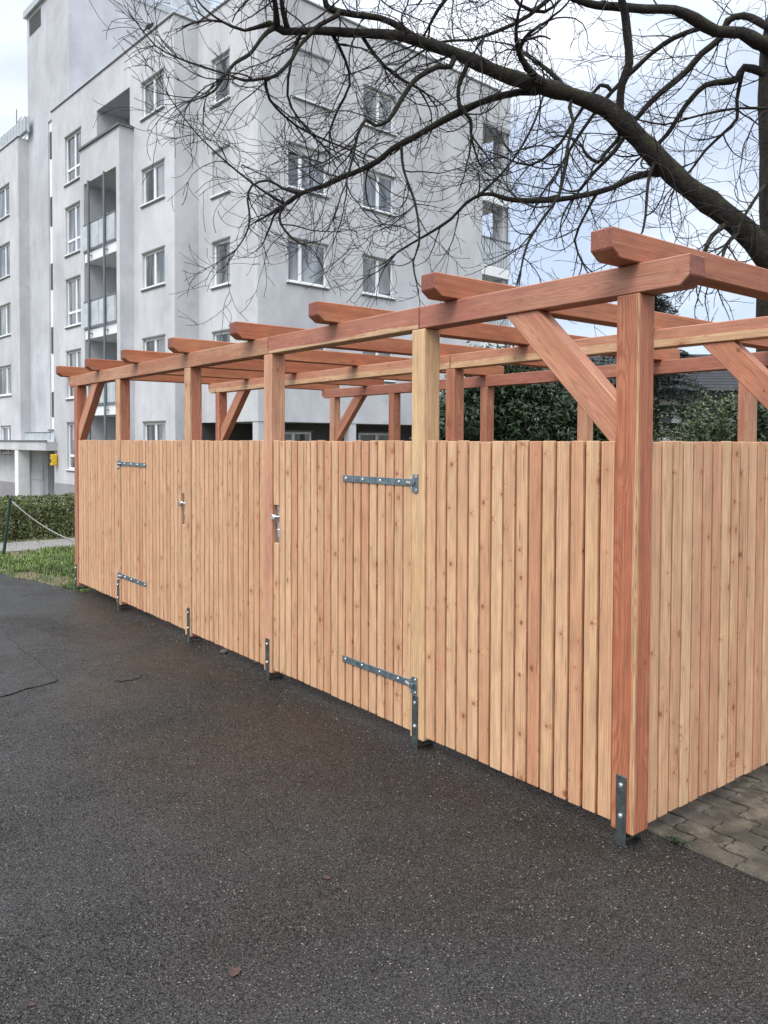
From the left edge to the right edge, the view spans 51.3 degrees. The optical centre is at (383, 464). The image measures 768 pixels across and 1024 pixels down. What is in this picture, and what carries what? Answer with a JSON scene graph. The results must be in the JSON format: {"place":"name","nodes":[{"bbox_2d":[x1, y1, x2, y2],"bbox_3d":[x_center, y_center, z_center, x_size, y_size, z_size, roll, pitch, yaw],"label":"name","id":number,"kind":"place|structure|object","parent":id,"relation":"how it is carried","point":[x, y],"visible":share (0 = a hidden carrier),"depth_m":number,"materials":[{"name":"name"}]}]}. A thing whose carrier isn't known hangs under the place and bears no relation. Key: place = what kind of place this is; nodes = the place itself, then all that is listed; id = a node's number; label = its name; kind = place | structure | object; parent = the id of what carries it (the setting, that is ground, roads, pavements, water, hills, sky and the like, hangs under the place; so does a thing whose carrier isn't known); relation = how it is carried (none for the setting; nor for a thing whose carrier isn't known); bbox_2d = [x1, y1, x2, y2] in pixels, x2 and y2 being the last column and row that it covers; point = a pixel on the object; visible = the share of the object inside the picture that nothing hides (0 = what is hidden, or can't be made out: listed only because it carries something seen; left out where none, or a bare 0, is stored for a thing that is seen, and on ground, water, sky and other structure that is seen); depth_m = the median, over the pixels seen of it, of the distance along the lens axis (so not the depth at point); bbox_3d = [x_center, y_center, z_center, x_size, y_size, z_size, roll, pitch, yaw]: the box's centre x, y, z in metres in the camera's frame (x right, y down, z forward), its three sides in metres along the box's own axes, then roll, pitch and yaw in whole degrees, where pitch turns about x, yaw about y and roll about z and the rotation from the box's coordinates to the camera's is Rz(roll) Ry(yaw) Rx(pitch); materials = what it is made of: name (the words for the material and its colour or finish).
{"place":"outdoors","nodes":[
{"label":"outdoors","id":0,"kind":"place"},
{"bbox_2d":[0,538,74,551],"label":"path","id":1,"kind":"structure","parent":0,"point":[30,545],"depth_m":13.05,"materials":[{"name":"grey concrete"}]},
{"bbox_2d":[0,504,92,591],"bbox_3d":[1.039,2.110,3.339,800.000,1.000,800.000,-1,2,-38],"label":"ground","id":2,"kind":"structure","parent":0,"point":[34,574],"depth_m":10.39,"materials":[{"name":"green plant"}]},
{"bbox_2d":[2,496,11,555],"bbox_3d":[-5.552,0.932,11.780,0.156,0.929,0.047,0,2,-11],"label":"fence post","id":3,"kind":"object","parent":2,"relation":"on","point":[7,525],"visible":0.8,"depth_m":11.76,"materials":[{"name":"green metal"}]},
{"bbox_2d":[12,501,74,541],"bbox_3d":[-4.448,0.902,12.799,2.929,0.820,0.022,-1,2,-44],"label":"rope","id":4,"kind":"object","parent":3,"relation":"attached to","point":[41,524],"visible":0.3,"depth_m":12.09,"materials":[{"name":"grey fabric"}]},
{"bbox_2d":[0,492,74,541],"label":"clipped hedge","id":5,"kind":"object","parent":2,"relation":"on","point":[42,504],"visible":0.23,"depth_m":14.02,"materials":[{"name":"green plant"}]},
{"bbox_2d":[0,0,511,509],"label":"apartment building","id":6,"kind":"structure","parent":2,"relation":"on","point":[98,234],"depth_m":26.47,"materials":[{"name":"white paint"}]},
{"bbox_2d":[0,241,9,280],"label":"window","id":7,"kind":"structure","parent":6,"relation":"in","point":[4,251],"depth_m":37.30,"materials":[{"name":"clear glass"}]},
{"bbox_2d":[0,182,9,221],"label":"window","id":8,"kind":"structure","parent":6,"relation":"in","point":[4,194],"depth_m":37.20,"materials":[{"name":"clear glass"}]},
{"bbox_2d":[0,302,10,338],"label":"window","id":9,"kind":"structure","parent":6,"relation":"in","point":[5,324],"depth_m":37.54,"materials":[{"name":"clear glass"}]},
{"bbox_2d":[0,364,10,397],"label":"window","id":10,"kind":"structure","parent":6,"relation":"in","point":[5,372],"depth_m":37.64,"materials":[{"name":"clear glass"}]},
{"bbox_2d":[0,425,11,454],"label":"window","id":11,"kind":"structure","parent":6,"relation":"in","point":[6,431],"depth_m":37.62,"materials":[{"name":"clear glass"}]},
{"bbox_2d":[48,121,53,430],"bbox_3d":[-14.207,-8.040,34.199,0.160,13.180,0.700,-1,2,-43],"label":"downspout","id":12,"kind":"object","parent":6,"relation":"in","point":[50,123],"depth_m":34.27,"materials":[{"name":"white metal"}]},
{"bbox_2d":[50,454,56,464],"bbox_3d":[-13.142,-0.195,31.796,0.240,0.440,0.200,-1,2,-43],"label":"letter box","id":13,"kind":"object","parent":6,"relation":"attached to","point":[53,459],"visible":1,"depth_m":31.73,"materials":[{"name":"yellow paint"}]},
{"bbox_2d":[65,422,73,471],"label":"window","id":14,"kind":"structure","parent":6,"relation":"in","point":[71,424],"depth_m":31.07,"materials":[{"name":"clear glass"}]},
{"bbox_2d":[63,126,80,187],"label":"window","id":15,"kind":"structure","parent":6,"relation":"in","point":[73,142],"depth_m":30.44,"materials":[{"name":"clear glass"}]},
{"bbox_2d":[64,200,79,257],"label":"window","id":16,"kind":"structure","parent":6,"relation":"in","point":[74,212],"depth_m":30.53,"materials":[{"name":"clear glass"}]},
{"bbox_2d":[64,274,80,328],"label":"window","id":17,"kind":"structure","parent":6,"relation":"in","point":[74,286],"depth_m":30.61,"materials":[{"name":"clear glass"}]},
{"bbox_2d":[65,348,80,399],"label":"window","id":18,"kind":"structure","parent":6,"relation":"in","point":[75,356],"depth_m":30.75,"materials":[{"name":"clear glass"}]},
{"bbox_2d":[139,67,164,122],"bbox_3d":[-7.348,-11.772,25.518,0.205,1.255,1.640,-1,2,-43],"label":"window","id":19,"kind":"structure","parent":6,"relation":"in","point":[155,97],"depth_m":25.54,"materials":[{"name":"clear glass"}]},
{"bbox_2d":[140,157,164,208],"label":"window","id":20,"kind":"structure","parent":6,"relation":"in","point":[154,185],"depth_m":25.63,"materials":[{"name":"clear glass"}]},
{"bbox_2d":[140,245,165,291],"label":"window","id":21,"kind":"structure","parent":6,"relation":"in","point":[154,261],"depth_m":25.68,"materials":[{"name":"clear glass"}]},
{"bbox_2d":[142,334,164,351],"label":"window","id":22,"kind":"structure","parent":6,"relation":"in","point":[155,344],"depth_m":25.75,"materials":[{"name":"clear glass"}]},
{"bbox_2d":[142,420,165,440],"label":"window","id":23,"kind":"structure","parent":6,"relation":"in","point":[154,431],"depth_m":25.86,"materials":[{"name":"clear glass"}]},
{"bbox_2d":[210,48,230,108],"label":"window","id":24,"kind":"structure","parent":6,"relation":"in","point":[217,64],"depth_m":24.14,"materials":[{"name":"clear glass"}]},
{"bbox_2d":[210,143,230,199],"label":"window","id":25,"kind":"structure","parent":6,"relation":"in","point":[218,191],"depth_m":24.17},
{"bbox_2d":[210,236,230,289],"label":"window","id":26,"kind":"structure","parent":6,"relation":"in","point":[219,283],"depth_m":24.33,"materials":[{"name":"clear glass"}]},
{"bbox_2d":[212,329,229,341],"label":"window","id":27,"kind":"structure","parent":6,"relation":"in","point":[225,336],"depth_m":24.35,"materials":[{"name":"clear glass"}]},
{"bbox_2d":[285,430,313,440],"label":"window","id":28,"kind":"structure","parent":6,"relation":"in","point":[294,435],"depth_m":24.95,"materials":[{"name":"clear glass"}]},
{"bbox_2d":[286,140,329,198],"bbox_3d":[-2.290,-8.786,23.912,1.590,1.395,0.205,-1,2,-43],"label":"window","id":29,"kind":"structure","parent":6,"relation":"in","point":[322,157],"depth_m":23.90,"materials":[{"name":"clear glass"}]},
{"bbox_2d":[286,235,329,289],"bbox_3d":[-2.300,-6.027,23.991,1.590,1.395,0.205,-1,2,-43],"label":"window","id":30,"kind":"structure","parent":6,"relation":"in","point":[295,268],"depth_m":24.03,"materials":[{"name":"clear glass"}]},
{"bbox_2d":[292,46,331,110],"bbox_3d":[-2.177,-11.527,23.929,1.470,1.535,0.205,-1,2,-43],"label":"window","id":31,"kind":"structure","parent":6,"relation":"in","point":[298,84],"depth_m":23.93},
{"bbox_2d":[357,431,388,440],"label":"window","id":32,"kind":"structure","parent":6,"relation":"in","point":[362,435],"depth_m":27.11,"materials":[{"name":"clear glass"}]},
{"bbox_2d":[361,254,395,300],"bbox_3d":[-0.194,-6.055,25.933,1.480,1.315,0.205,-1,2,-43],"label":"window","id":33,"kind":"structure","parent":6,"relation":"in","point":[385,286],"depth_m":25.95,"materials":[{"name":"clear glass"}]},
{"bbox_2d":[362,170,395,216],"bbox_3d":[-0.184,-8.774,25.856,1.480,1.315,0.205,-1,2,-43],"label":"window","id":34,"kind":"structure","parent":6,"relation":"in","point":[374,199],"depth_m":25.89,"materials":[{"name":"clear glass"}]},
{"bbox_2d":[363,352,395,382],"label":"window","id":35,"kind":"structure","parent":6,"relation":"in","point":[371,353],"depth_m":26.19,"materials":[{"name":"clear glass"}]},
{"bbox_2d":[363,83,396,136],"bbox_3d":[-0.175,-11.393,25.781,1.480,1.315,0.205,-1,2,-43],"label":"window","id":36,"kind":"structure","parent":6,"relation":"in","point":[389,104],"depth_m":25.80,"materials":[{"name":"clear glass"}]},
{"bbox_2d":[89,0,767,439],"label":"bare tree","id":37,"kind":"object","parent":2,"relation":"on","point":[747,232],"visible":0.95,"depth_m":8.73,"materials":[{"name":"brown plant"}]},
{"bbox_2d":[409,345,530,440],"bbox_3d":[1.393,-0.383,14.302,2.285,3.437,2.296,-1,2,-38],"label":"laurel shrub","id":38,"kind":"object","parent":2,"relation":"on","point":[472,409],"visible":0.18,"depth_m":13.83,"materials":[{"name":"green plant"}]},
{"bbox_2d":[464,341,576,441],"bbox_3d":[2.533,-0.512,14.465,2.790,3.697,3.136,-1,2,-38],"label":"laurel shrub","id":39,"kind":"object","parent":2,"relation":"on","point":[528,402],"visible":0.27,"depth_m":13.73,"materials":[{"name":"green plant"}]},
{"bbox_2d":[513,356,659,441],"bbox_3d":[3.778,-0.349,14.290,2.825,3.394,3.140,-1,2,-38],"label":"laurel shrub","id":40,"kind":"object","parent":2,"relation":"on","point":[600,436],"visible":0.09,"depth_m":14.08,"materials":[{"name":"green plant"}]},
{"bbox_2d":[518,354,737,441],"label":"house","id":41,"kind":"structure","parent":2,"relation":"on","point":[715,380],"depth_m":22.70,"materials":[{"name":"tile"}]},
{"bbox_2d":[574,406,730,435],"bbox_3d":[9.142,-1.238,22.696,8.200,0.850,0.035,0,2,0],"label":"window","id":42,"kind":"structure","parent":41,"relation":"in","point":[661,419],"depth_m":22.68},
{"bbox_2d":[595,294,724,441],"bbox_3d":[5.985,-1.354,18.012,4.189,5.276,4.099,1,2,29],"label":"spruce tree","id":43,"kind":"object","parent":2,"relation":"on","point":[667,382],"visible":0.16,"depth_m":17.81,"materials":[{"name":"green plant"}]},
{"bbox_2d":[653,386,737,441],"bbox_3d":[6.273,-0.075,15.102,2.787,2.817,2.688,1,2,13],"label":"leafy bush","id":44,"kind":"object","parent":2,"relation":"on","point":[718,432],"visible":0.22,"depth_m":14.91,"materials":[{"name":"green plant"}]},
{"bbox_2d":[726,396,767,441],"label":"leafy bush","id":45,"kind":"object","parent":2,"relation":"on","point":[762,420],"visible":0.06,"depth_m":8.19,"materials":[{"name":"green plant"}]},
{"bbox_2d":[143,22,153,31],"bbox_3d":[-7.532,-13.999,25.633,0.510,0.262,0.202,1,2,32],"label":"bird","id":46,"kind":"object","parent":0,"point":[150,26],"visible":0.71,"depth_m":25.55},
{"bbox_2d":[0,573,767,1023],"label":"asphalt","id":47,"kind":"structure","parent":0,"point":[82,901],"depth_m":3.14,"materials":[{"name":"grey asphalt"}]},
{"bbox_2d":[0,628,57,696],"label":"asphalt patch","id":48,"kind":"object","parent":47,"relation":"on","point":[18,666],"visible":1,"depth_m":5.89,"materials":[{"name":"grey asphalt"}]},
{"bbox_2d":[2,628,58,694],"bbox_3d":[-4.607,1.463,7.259,1.772,0.001,5.844,-1,2,-38],"label":"asphalt seam","id":49,"kind":"object","parent":48,"relation":"on","point":[34,658],"visible":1,"depth_m":6.08,"materials":[{"name":"black asphalt"}]},
{"bbox_2d":[117,674,142,680],"bbox_3d":[-1.819,1.523,5.706,0.230,0.001,0.111,-1,2,-38],"label":"asphalt hole","id":50,"kind":"object","parent":47,"relation":"on","point":[129,677],"visible":1,"depth_m":5.72,"materials":[{"name":"grey asphalt"}]},
{"bbox_2d":[228,966,241,976],"bbox_3d":[-0.475,1.617,2.554,0.042,0.005,0.044,-1,2,-31],"label":"fallen leaf","id":51,"kind":"object","parent":47,"relation":"on","point":[233,971],"visible":1,"depth_m":2.55,"materials":[{"name":"plant"}]},
{"bbox_2d":[6,581,744,1022],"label":"grit","id":52,"kind":"object","parent":47,"relation":"on","point":[384,775],"visible":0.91,"depth_m":4.04,"materials":[{"name":"grey stone"}]},
{"bbox_2d":[56,226,767,846],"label":"timber shelter","id":53,"kind":"object","parent":47,"relation":"on","point":[582,620],"visible":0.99,"depth_m":4.16,"materials":[{"name":"wood"}]},
{"bbox_2d":[0,0,767,353],"label":"sky","id":54,"kind":"structure","parent":0,"point":[13,28],"materials":[{"name":"white"}]},
{"bbox_2d":[653,429,680,441],"bbox_3d":[4.805,0.229,14.710,1.434,2.205,1.639,0,2,5],"label":"leafy bush","id":55,"kind":"object","parent":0,"point":[663,436],"visible":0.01,"depth_m":14.66,"materials":[{"name":"green plant"}]},
{"bbox_2d":[646,763,767,882],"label":"paving","id":56,"kind":"structure","parent":0,"point":[746,844],"depth_m":3.54,"materials":[{"name":"grey stone"}]},
{"bbox_2d":[658,832,701,849],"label":"weeds","id":57,"kind":"object","parent":56,"relation":"on","point":[676,839],"visible":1,"depth_m":3.39,"materials":[{"name":"green plant"}]}
]}

